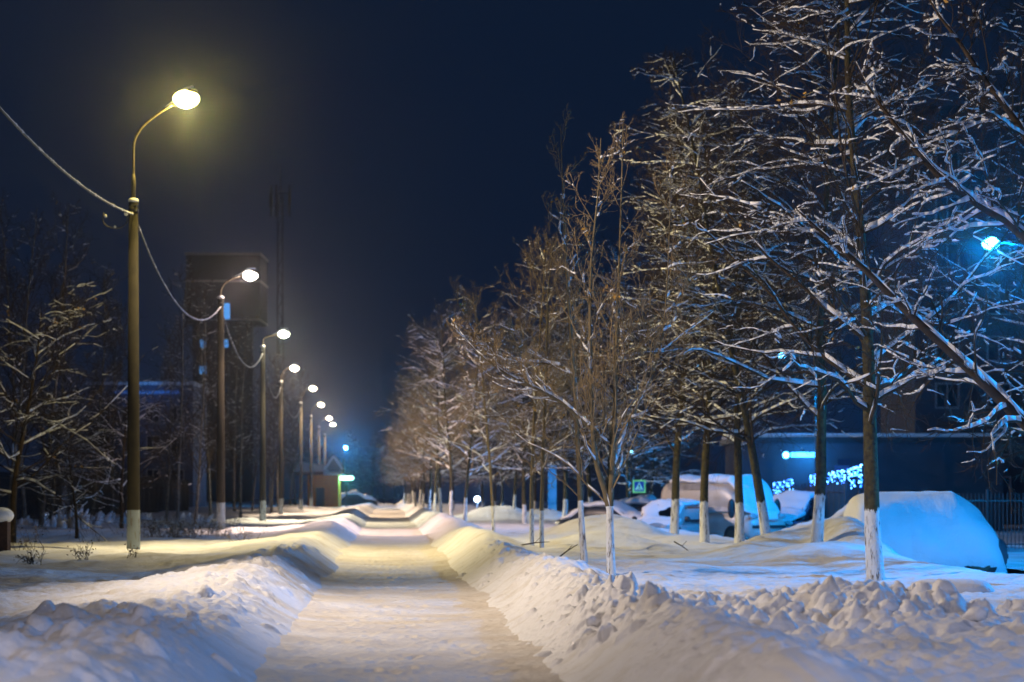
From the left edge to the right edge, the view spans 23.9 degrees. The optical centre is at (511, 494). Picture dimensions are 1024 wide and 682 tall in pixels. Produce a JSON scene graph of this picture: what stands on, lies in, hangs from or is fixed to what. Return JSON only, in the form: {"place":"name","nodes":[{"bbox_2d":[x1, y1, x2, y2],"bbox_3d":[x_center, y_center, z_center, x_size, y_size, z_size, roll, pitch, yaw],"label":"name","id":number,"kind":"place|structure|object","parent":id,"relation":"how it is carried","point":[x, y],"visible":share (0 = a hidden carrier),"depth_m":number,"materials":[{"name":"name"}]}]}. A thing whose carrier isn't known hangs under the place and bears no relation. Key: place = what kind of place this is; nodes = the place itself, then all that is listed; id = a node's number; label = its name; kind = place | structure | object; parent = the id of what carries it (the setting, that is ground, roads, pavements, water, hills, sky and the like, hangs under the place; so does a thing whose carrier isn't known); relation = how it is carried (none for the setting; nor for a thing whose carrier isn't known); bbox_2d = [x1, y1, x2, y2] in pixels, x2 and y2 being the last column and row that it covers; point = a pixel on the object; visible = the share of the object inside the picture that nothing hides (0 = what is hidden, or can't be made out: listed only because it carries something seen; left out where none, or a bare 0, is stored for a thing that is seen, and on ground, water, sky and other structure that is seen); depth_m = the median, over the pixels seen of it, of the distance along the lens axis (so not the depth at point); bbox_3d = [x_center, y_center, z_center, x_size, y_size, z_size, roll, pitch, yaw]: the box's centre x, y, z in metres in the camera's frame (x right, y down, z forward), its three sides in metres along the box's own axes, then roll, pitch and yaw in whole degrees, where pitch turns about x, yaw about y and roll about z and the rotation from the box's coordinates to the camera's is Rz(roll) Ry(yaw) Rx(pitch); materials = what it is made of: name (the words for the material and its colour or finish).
{"place":"outdoors","nodes":[
{"label":"outdoors","id":0,"kind":"place"},
{"bbox_2d":[254,504,563,681],"bbox_3d":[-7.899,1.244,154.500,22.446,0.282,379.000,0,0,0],"label":"path","id":1,"kind":"structure","parent":0,"point":[394,599],"depth_m":24.57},
{"bbox_2d":[0,498,1023,681],"bbox_3d":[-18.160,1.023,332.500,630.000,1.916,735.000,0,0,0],"label":"snow ground","id":2,"kind":"structure","parent":0,"point":[246,600],"depth_m":22.39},
{"bbox_2d":[0,507,13,550],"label":"trash can","id":3,"kind":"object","parent":2,"relation":"on","point":[6,516],"depth_m":49.83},
{"bbox_2d":[0,207,56,508],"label":"bare tree","id":4,"kind":"object","parent":2,"relation":"on","point":[25,325],"visible":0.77,"depth_m":77.86,"materials":[{"name":"brown plant"}]},
{"bbox_2d":[0,186,69,519],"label":"bare tree","id":5,"kind":"object","parent":2,"relation":"on","point":[23,495],"visible":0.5,"depth_m":94.78,"materials":[{"name":"brown plant"}]},
{"bbox_2d":[24,614,53,631],"bbox_3d":[-3.225,0.891,16.502,0.201,0.157,0.202,0,0,-36],"label":"snow clod","id":6,"kind":"object","parent":2,"relation":"on","point":[41,623],"visible":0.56,"depth_m":16.44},
{"bbox_2d":[0,191,100,526],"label":"bare tree","id":7,"kind":"object","parent":2,"relation":"on","point":[59,356],"visible":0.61,"depth_m":86.23,"materials":[{"name":"brown plant"}]},
{"bbox_2d":[24,304,83,519],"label":"bare tree","id":8,"kind":"object","parent":2,"relation":"on","point":[54,472],"visible":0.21,"depth_m":110.14,"materials":[{"name":"brown plant"}]},
{"bbox_2d":[0,383,123,538],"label":"spreading tree","id":9,"kind":"object","parent":2,"relation":"on","point":[75,501],"visible":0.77,"depth_m":65.84,"materials":[{"name":"brown plant"}]},
{"bbox_2d":[56,503,88,528],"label":"snowy shrub","id":10,"kind":"object","parent":2,"relation":"on","point":[67,524],"visible":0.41,"depth_m":85.88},
{"bbox_2d":[0,246,169,542],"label":"spreading tree","id":11,"kind":"object","parent":2,"relation":"on","point":[70,314],"visible":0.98,"depth_m":61.84,"materials":[{"name":"brown plant"}]},
{"bbox_2d":[0,468,188,519],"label":"picket fence","id":12,"kind":"object","parent":2,"relation":"on","point":[150,502],"visible":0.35,"depth_m":131.18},
{"bbox_2d":[74,252,142,515],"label":"bare tree","id":13,"kind":"object","parent":2,"relation":"on","point":[102,364],"visible":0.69,"depth_m":105.43,"materials":[{"name":"brown plant"}]},
{"bbox_2d":[28,357,209,528],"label":"spreading tree","id":14,"kind":"object","parent":2,"relation":"on","point":[121,492],"visible":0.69,"depth_m":83.52,"materials":[{"name":"brown plant"}]},
{"bbox_2d":[89,297,151,512],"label":"bare tree","id":15,"kind":"object","parent":2,"relation":"on","point":[112,494],"visible":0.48,"depth_m":125.09,"materials":[{"name":"brown plant"}]},
{"bbox_2d":[86,382,208,506],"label":"building","id":16,"kind":"structure","parent":2,"relation":"on","point":[190,476],"depth_m":230.00,"materials":[{"name":"black paint"}]},
{"bbox_2d":[113,513,185,537],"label":"dry bush","id":17,"kind":"object","parent":2,"relation":"on","point":[157,527],"visible":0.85,"depth_m":67.89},
{"bbox_2d":[127,85,198,549],"bbox_3d":[-7.938,-3.877,55.000,1.655,10.884,0.425,0,0,0],"label":"street lamp","id":18,"kind":"object","parent":2,"relation":"on","point":[187,97],"visible":0.99,"depth_m":54.90,"materials":[{"name":"concrete"}]},
{"bbox_2d":[0,107,133,214],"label":"overhead cable","id":19,"kind":"object","parent":18,"relation":"attached to","point":[15,124],"visible":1,"depth_m":43.01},
{"bbox_2d":[138,225,220,320],"bbox_3d":[-9.245,-5.773,68.500,0.066,1.307,27.035,0,0,-3],"label":"overhead cable","id":20,"kind":"object","parent":18,"relation":"attached to","point":[155,266],"visible":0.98,"depth_m":62.73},
{"bbox_2d":[145,322,191,519],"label":"bare tree","id":21,"kind":"object","parent":2,"relation":"on","point":[168,485],"visible":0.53,"depth_m":119.98,"materials":[{"name":"brown plant"}]},
{"bbox_2d":[140,255,209,524],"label":"bare tree","id":22,"kind":"object","parent":2,"relation":"on","point":[180,440],"visible":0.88,"depth_m":91.71,"materials":[{"name":"brown plant"}]},
{"bbox_2d":[140,513,236,537],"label":"dry bush","id":23,"kind":"object","parent":2,"relation":"on","point":[190,529],"visible":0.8,"depth_m":68.92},
{"bbox_2d":[160,275,235,527],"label":"bare tree","id":24,"kind":"object","parent":2,"relation":"on","point":[203,404],"visible":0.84,"depth_m":88.00,"materials":[{"name":"brown plant"}]},
{"bbox_2d":[183,297,240,515],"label":"bare tree","id":25,"kind":"object","parent":2,"relation":"on","point":[208,462],"visible":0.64,"depth_m":112.00,"materials":[{"name":"brown plant"}]},
{"bbox_2d":[192,318,232,480],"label":"bare tree","id":26,"kind":"object","parent":2,"relation":"on","point":[214,400],"visible":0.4,"depth_m":144.67,"materials":[{"name":"brown plant"}]},
{"bbox_2d":[183,516,245,536],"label":"dry bush","id":27,"kind":"object","parent":2,"relation":"on","point":[218,529],"visible":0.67,"depth_m":70.98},
{"bbox_2d":[185,252,268,501],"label":"tower block","id":28,"kind":"structure","parent":2,"relation":"on","point":[245,298],"depth_m":399.75,"materials":[{"name":"grey concrete"}]},
{"bbox_2d":[206,318,254,511],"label":"bare tree","id":29,"kind":"object","parent":2,"relation":"on","point":[234,462],"visible":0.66,"depth_m":149.94,"materials":[{"name":"brown plant"}]},
{"bbox_2d":[216,268,258,529],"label":"street lamp","id":30,"kind":"object","parent":2,"relation":"on","point":[249,273],"visible":0.97,"depth_m":81.89,"materials":[{"name":"concrete"}]},
{"bbox_2d":[215,309,278,517],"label":"bare tree","id":31,"kind":"object","parent":2,"relation":"on","point":[242,434],"visible":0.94,"depth_m":119.86,"materials":[{"name":"brown plant"}]},
{"bbox_2d":[239,371,269,510],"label":"bare tree","id":32,"kind":"object","parent":2,"relation":"on","point":[256,459],"visible":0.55,"depth_m":170.07,"materials":[{"name":"brown plant"}]},
{"bbox_2d":[245,349,292,512],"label":"bare tree","id":33,"kind":"object","parent":2,"relation":"on","point":[274,452],"visible":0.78,"depth_m":150.16,"materials":[{"name":"brown plant"}]},
{"bbox_2d":[252,383,286,506],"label":"bare tree","id":34,"kind":"object","parent":2,"relation":"on","point":[269,479],"visible":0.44,"depth_m":210.22,"materials":[{"name":"brown plant"}]},
{"bbox_2d":[259,328,289,520],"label":"street lamp","id":35,"kind":"object","parent":2,"relation":"on","point":[283,332],"visible":0.98,"depth_m":108.89,"materials":[{"name":"metal"}]},
{"bbox_2d":[258,369,291,507],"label":"bare tree","id":36,"kind":"object","parent":2,"relation":"on","point":[278,437],"visible":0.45,"depth_m":179.83,"materials":[{"name":"brown plant"}]},
{"bbox_2d":[269,163,290,501],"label":"radio mast","id":37,"kind":"object","parent":2,"relation":"on","point":[276,205],"visible":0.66,"depth_m":379.54,"materials":[{"name":"metal"}]},
{"bbox_2d":[278,364,298,514],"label":"street lamp","id":38,"kind":"object","parent":2,"relation":"on","point":[293,367],"visible":0.98,"depth_m":142.89,"materials":[{"name":"concrete"}]},
{"bbox_2d":[275,364,310,504],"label":"bare tree","id":39,"kind":"object","parent":2,"relation":"on","point":[290,450],"visible":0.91,"depth_m":194.56,"materials":[{"name":"brown plant"}]},
{"bbox_2d":[283,375,313,504],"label":"bare tree","id":40,"kind":"object","parent":2,"relation":"on","point":[292,394],"visible":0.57,"depth_m":224.99,"materials":[{"name":"brown plant"}]},
{"bbox_2d":[299,385,316,509],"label":"street lamp","id":41,"kind":"object","parent":2,"relation":"on","point":[312,387],"visible":0.98,"depth_m":175.90,"materials":[{"name":"metal"}]},
{"bbox_2d":[309,402,323,505],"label":"street lamp","id":42,"kind":"object","parent":2,"relation":"on","point":[320,404],"visible":0.96,"depth_m":204.89,"materials":[{"name":"metal"}]},
{"bbox_2d":[294,455,345,506],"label":"kiosk","id":43,"kind":"object","parent":2,"relation":"on","point":[326,486],"visible":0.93,"depth_m":224.97,"materials":[{"name":"orange wood"}]},
{"bbox_2d":[338,429,366,490],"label":"bare tree","id":44,"kind":"object","parent":2,"relation":"on","point":[347,463],"visible":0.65,"depth_m":369.96,"materials":[{"name":"brown plant"}]},
{"bbox_2d":[341,489,376,505],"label":"parked car","id":45,"kind":"object","parent":2,"relation":"on","point":[355,497],"visible":0.84,"depth_m":257.24,"materials":[{"name":"paint"}]},
{"bbox_2d":[346,439,372,492],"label":"bare tree","id":46,"kind":"object","parent":2,"relation":"on","point":[357,473],"visible":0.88,"depth_m":359.88,"materials":[{"name":"plant"}]},
{"bbox_2d":[358,432,389,495],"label":"bare tree","id":47,"kind":"object","parent":2,"relation":"on","point":[373,465],"visible":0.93,"depth_m":330.32,"materials":[{"name":"brown plant"}]},
{"bbox_2d":[360,432,400,503],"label":"bare tree","id":48,"kind":"object","parent":2,"relation":"on","point":[382,485],"visible":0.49,"depth_m":345.10,"materials":[{"name":"brown plant"}]},
{"bbox_2d":[377,421,417,502],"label":"young tree","id":49,"kind":"object","parent":2,"relation":"on","point":[394,468],"visible":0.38,"depth_m":232.07,"materials":[{"name":"brown plant"}]},
{"bbox_2d":[378,395,432,505],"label":"young tree","id":50,"kind":"object","parent":2,"relation":"on","point":[412,444],"visible":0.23,"depth_m":167.54,"materials":[{"name":"brown plant"}]},
{"bbox_2d":[376,375,452,504],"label":"young tree","id":51,"kind":"object","parent":2,"relation":"on","point":[420,492],"visible":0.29,"depth_m":154.17,"materials":[{"name":"brown plant"}]},
{"bbox_2d":[381,382,463,507],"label":"young tree","id":52,"kind":"object","parent":2,"relation":"on","point":[422,477],"visible":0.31,"depth_m":140.59,"materials":[{"name":"brown plant"}]},
{"bbox_2d":[374,350,472,508],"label":"young tree","id":53,"kind":"object","parent":2,"relation":"on","point":[430,486],"visible":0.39,"depth_m":127.99,"materials":[{"name":"brown plant"}]},
{"bbox_2d":[372,314,476,512],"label":"young tree","id":54,"kind":"object","parent":2,"relation":"on","point":[438,450],"visible":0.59,"depth_m":103.80,"materials":[{"name":"brown plant"}]},
{"bbox_2d":[375,300,507,515],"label":"young tree","id":55,"kind":"object","parent":2,"relation":"on","point":[448,453],"visible":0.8,"depth_m":89.92,"materials":[{"name":"brown plant"}]},
{"bbox_2d":[392,355,491,510],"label":"young tree","id":56,"kind":"object","parent":2,"relation":"on","point":[436,475],"visible":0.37,"depth_m":116.10,"materials":[{"name":"brown plant"}]},
{"bbox_2d":[428,392,489,509],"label":"bare tree","id":57,"kind":"object","parent":2,"relation":"on","point":[453,469],"visible":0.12,"depth_m":164.89,"materials":[{"name":"brown plant"}]},
{"bbox_2d":[442,383,494,501],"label":"bare tree","id":58,"kind":"object","parent":2,"relation":"on","point":[458,456],"visible":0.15,"depth_m":149.82,"materials":[{"name":"brown plant"}]},
{"bbox_2d":[406,313,542,520],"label":"young tree","id":59,"kind":"object","parent":2,"relation":"on","point":[468,474],"visible":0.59,"depth_m":78.93,"materials":[{"name":"brown plant"}]},
{"bbox_2d":[441,382,511,506],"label":"bare tree","id":60,"kind":"object","parent":2,"relation":"on","point":[480,479],"visible":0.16,"depth_m":134.99,"materials":[{"name":"brown plant"}]},
{"bbox_2d":[421,275,537,531],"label":"young tree","id":61,"kind":"object","parent":2,"relation":"on","point":[491,477],"visible":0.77,"depth_m":65.89,"materials":[{"name":"brown plant"}]},
{"bbox_2d":[455,356,537,505],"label":"bare tree","id":62,"kind":"object","parent":2,"relation":"on","point":[501,485],"visible":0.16,"depth_m":121.87,"materials":[{"name":"brown plant"}]},
{"bbox_2d":[465,339,557,509],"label":"bare tree","id":63,"kind":"object","parent":2,"relation":"on","point":[515,490],"visible":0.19,"depth_m":107.97,"materials":[{"name":"brown plant"}]},
{"bbox_2d":[458,295,594,522],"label":"bare tree","id":64,"kind":"object","parent":2,"relation":"on","point":[524,508],"visible":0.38,"depth_m":91.85,"materials":[{"name":"brown plant"}]},
{"bbox_2d":[453,104,627,561],"bbox_3d":[0.454,-2.430,37.275,2.763,7.208,2.261,0,0,0],"label":"young tree","id":65,"kind":"object","parent":2,"relation":"on","point":[582,540],"visible":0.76,"depth_m":37.06,"materials":[{"name":"brown plant"}]},
{"bbox_2d":[465,215,626,547],"bbox_3d":[0.767,-2.167,49.800,3.370,7.286,2.577,0,0,2],"label":"young tree","id":66,"kind":"object","parent":2,"relation":"on","point":[541,517],"visible":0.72,"depth_m":49.99,"materials":[{"name":"brown plant"}]},
{"bbox_2d":[505,307,587,472],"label":"bare tree","id":67,"kind":"object","parent":2,"relation":"on","point":[548,383],"visible":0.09,"depth_m":127.32,"materials":[{"name":"brown plant"}]},
{"bbox_2d":[547,464,556,510],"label":"blue panel","id":68,"kind":"object","parent":2,"relation":"on","point":[552,498],"visible":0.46,"depth_m":119.94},
{"bbox_2d":[496,227,625,545],"bbox_3d":[0.723,-2.178,51.425,2.480,7.236,3.395,0,0,-24],"label":"young tree","id":69,"kind":"object","parent":2,"relation":"on","point":[531,535],"visible":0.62,"depth_m":51.26,"materials":[{"name":"brown plant"}]},
{"bbox_2d":[503,277,624,515],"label":"bare tree","id":70,"kind":"object","parent":2,"relation":"on","point":[565,501],"visible":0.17,"depth_m":111.89,"materials":[{"name":"brown plant"}]},
{"bbox_2d":[514,266,641,502],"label":"bare tree","id":71,"kind":"object","parent":2,"relation":"on","point":[589,491],"visible":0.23,"depth_m":104.07,"materials":[{"name":"brown plant"}]},
{"bbox_2d":[444,112,720,575],"bbox_3d":[1.324,-2.032,32.992,4.421,6.417,2.248,0,0,-35],"label":"young tree","id":72,"kind":"object","parent":2,"relation":"on","point":[608,497],"visible":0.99,"depth_m":32.96,"materials":[{"name":"brown plant"}]},
{"bbox_2d":[544,336,629,490],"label":"bare tree","id":73,"kind":"object","parent":2,"relation":"on","point":[574,479],"visible":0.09,"depth_m":135.45,"materials":[{"name":"brown plant"}]},
{"bbox_2d":[555,500,640,523],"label":"parked car","id":74,"kind":"object","parent":2,"relation":"on","point":[620,508],"visible":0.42,"depth_m":91.63,"materials":[{"name":"paint"}]},
{"bbox_2d":[526,234,675,489],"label":"bare tree","id":75,"kind":"object","parent":2,"relation":"on","point":[607,467],"visible":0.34,"depth_m":97.86,"materials":[{"name":"brown plant"}]},
{"bbox_2d":[619,494,656,511],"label":"parked car","id":76,"kind":"object","parent":2,"relation":"on","point":[638,503],"visible":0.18,"depth_m":99.44,"materials":[{"name":"paint"}]},
{"bbox_2d":[589,332,694,499],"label":"bare tree","id":77,"kind":"object","parent":2,"relation":"on","point":[627,483],"visible":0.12,"depth_m":117.80,"materials":[{"name":"brown plant"}]},
{"bbox_2d":[632,498,699,532],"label":"parked car","id":78,"kind":"object","parent":2,"relation":"on","point":[656,513],"visible":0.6,"depth_m":81.55,"materials":[{"name":"paint"}]},
{"bbox_2d":[624,347,720,494],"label":"bare tree","id":79,"kind":"object","parent":2,"relation":"on","point":[652,484],"visible":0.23,"depth_m":127.56,"materials":[{"name":"brown plant"}]},
{"bbox_2d":[570,105,778,534],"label":"bare tree","id":80,"kind":"object","parent":2,"relation":"on","point":[674,518],"visible":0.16,"depth_m":66.22,"materials":[{"name":"brown plant"}]},
{"bbox_2d":[574,20,838,534],"bbox_3d":[4.526,-4.446,54.771,6.140,12.206,6.550,-7,0,21],"label":"bare tree","id":81,"kind":"object","parent":2,"relation":"on","point":[748,420],"visible":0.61,"depth_m":54.87,"materials":[{"name":"brown plant"}]},
{"bbox_2d":[661,474,785,539],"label":"parked van","id":82,"kind":"object","parent":2,"relation":"on","point":[721,508],"visible":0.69,"depth_m":82.78,"materials":[{"name":"paint"}]},
{"bbox_2d":[596,77,859,542],"bbox_3d":[4.878,-4.175,57.732,6.110,11.497,6.523,0,0,-7],"label":"bare tree","id":83,"kind":"object","parent":2,"relation":"on","point":[704,529],"visible":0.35,"depth_m":57.64,"materials":[{"name":"brown plant"}]},
{"bbox_2d":[614,67,862,542],"bbox_3d":[5.530,-4.385,58.241,6.289,11.876,6.661,2,2,8],"label":"bare tree","id":84,"kind":"object","parent":2,"relation":"on","point":[739,518],"visible":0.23,"depth_m":57.67,"materials":[{"name":"brown plant"}]},
{"bbox_2d":[612,0,975,542],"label":"bare tree","id":85,"kind":"object","parent":2,"relation":"on","point":[817,532],"visible":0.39,"depth_m":43.75,"materials":[{"name":"brown plant"}]},
{"bbox_2d":[773,490,825,527],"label":"parked car","id":86,"kind":"object","parent":2,"relation":"on","point":[797,507],"visible":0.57,"depth_m":87.31,"materials":[{"name":"paint"}]},
{"bbox_2d":[781,480,846,518],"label":"railing fence","id":87,"kind":"object","parent":2,"relation":"on","point":[835,498],"visible":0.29,"depth_m":85.03,"materials":[{"name":"metal"}]},
{"bbox_2d":[655,0,1023,580],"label":"bare tree","id":88,"kind":"object","parent":2,"relation":"on","point":[869,382],"visible":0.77,"depth_m":33.01,"materials":[{"name":"brown plant"}]},
{"bbox_2d":[720,433,1009,529],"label":"service building","id":89,"kind":"structure","parent":2,"relation":"on","point":[935,467],"depth_m":128.00,"materials":[{"name":"paint"}]},
{"bbox_2d":[756,0,1023,517],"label":"leaning tree","id":90,"kind":"object","parent":2,"relation":"on","point":[996,392],"visible":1,"depth_m":30.05,"materials":[{"name":"brown plant"}]},
{"bbox_2d":[843,491,1007,572],"bbox_3d":[8.588,0.897,50.979,3.551,1.958,2.250,0,0,-4],"label":"parked car","id":91,"kind":"object","parent":2,"relation":"on","point":[949,528],"visible":0.54,"depth_m":50.07,"materials":[{"name":"paint"}]},
{"bbox_2d":[858,490,1023,548],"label":"railing fence","id":92,"kind":"object","parent":2,"relation":"on","point":[987,500],"visible":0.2,"depth_m":78.36,"materials":[{"name":"metal"}]},
{"bbox_2d":[881,106,1023,524],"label":"apartment block","id":93,"kind":"structure","parent":2,"relation":"on","point":[1011,472],"depth_m":150.00,"materials":[{"name":"grey concrete"}]},
{"bbox_2d":[935,383,959,408],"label":"window","id":94,"kind":"structure","parent":93,"relation":"in","point":[942,405],"depth_m":149.97,"materials":[{"name":"black glass"}]},
{"bbox_2d":[935,242,959,267],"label":"window","id":95,"kind":"structure","parent":93,"relation":"in","point":[946,256],"depth_m":149.97,"materials":[{"name":"blue glass"}]},
{"bbox_2d":[935,196,959,220],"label":"window","id":96,"kind":"structure","parent":93,"relation":"in","point":[956,198],"depth_m":149.97,"materials":[{"name":"blue glass"}]},
{"bbox_2d":[987,336,1010,361],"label":"window","id":97,"kind":"structure","parent":93,"relation":"in","point":[988,351],"depth_m":149.97,"materials":[{"name":"blue glass"}]},
{"bbox_2d":[987,149,1010,174],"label":"window","id":98,"kind":"structure","parent":93,"relation":"in","point":[1004,152],"depth_m":149.97,"materials":[{"name":"blue glass"}]},
{"bbox_2d":[910,578,994,592],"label":"snow slab","id":99,"kind":"structure","parent":2,"relation":"on","point":[961,585],"depth_m":27.34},
{"bbox_2d":[891,0,1023,462],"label":"bare tree","id":100,"kind":"object","parent":2,"relation":"on","point":[1000,289],"visible":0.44,"depth_m":38.25,"materials":[{"name":"brown plant"}]},
{"bbox_2d":[908,0,1023,480],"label":"bare tree","id":101,"kind":"object","parent":2,"relation":"on","point":[1012,430],"visible":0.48,"depth_m":42.14,"materials":[{"name":"brown plant"}]},
{"bbox_2d":[962,606,988,621],"bbox_3d":[3.346,0.866,17.500,0.173,0.134,0.197,2,-25,-8],"label":"snow clod","id":102,"kind":"object","parent":2,"relation":"on","point":[977,613],"visible":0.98,"depth_m":17.43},
{"bbox_2d":[0,0,1023,500],"label":"sky","id":103,"kind":"structure","parent":0,"point":[410,140],"materials":[{"name":"blue"}]},
{"bbox_2d":[1006,546,1023,569],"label":"road","id":104,"kind":"structure","parent":0,"point":[1015,559],"depth_m":66.19,"materials":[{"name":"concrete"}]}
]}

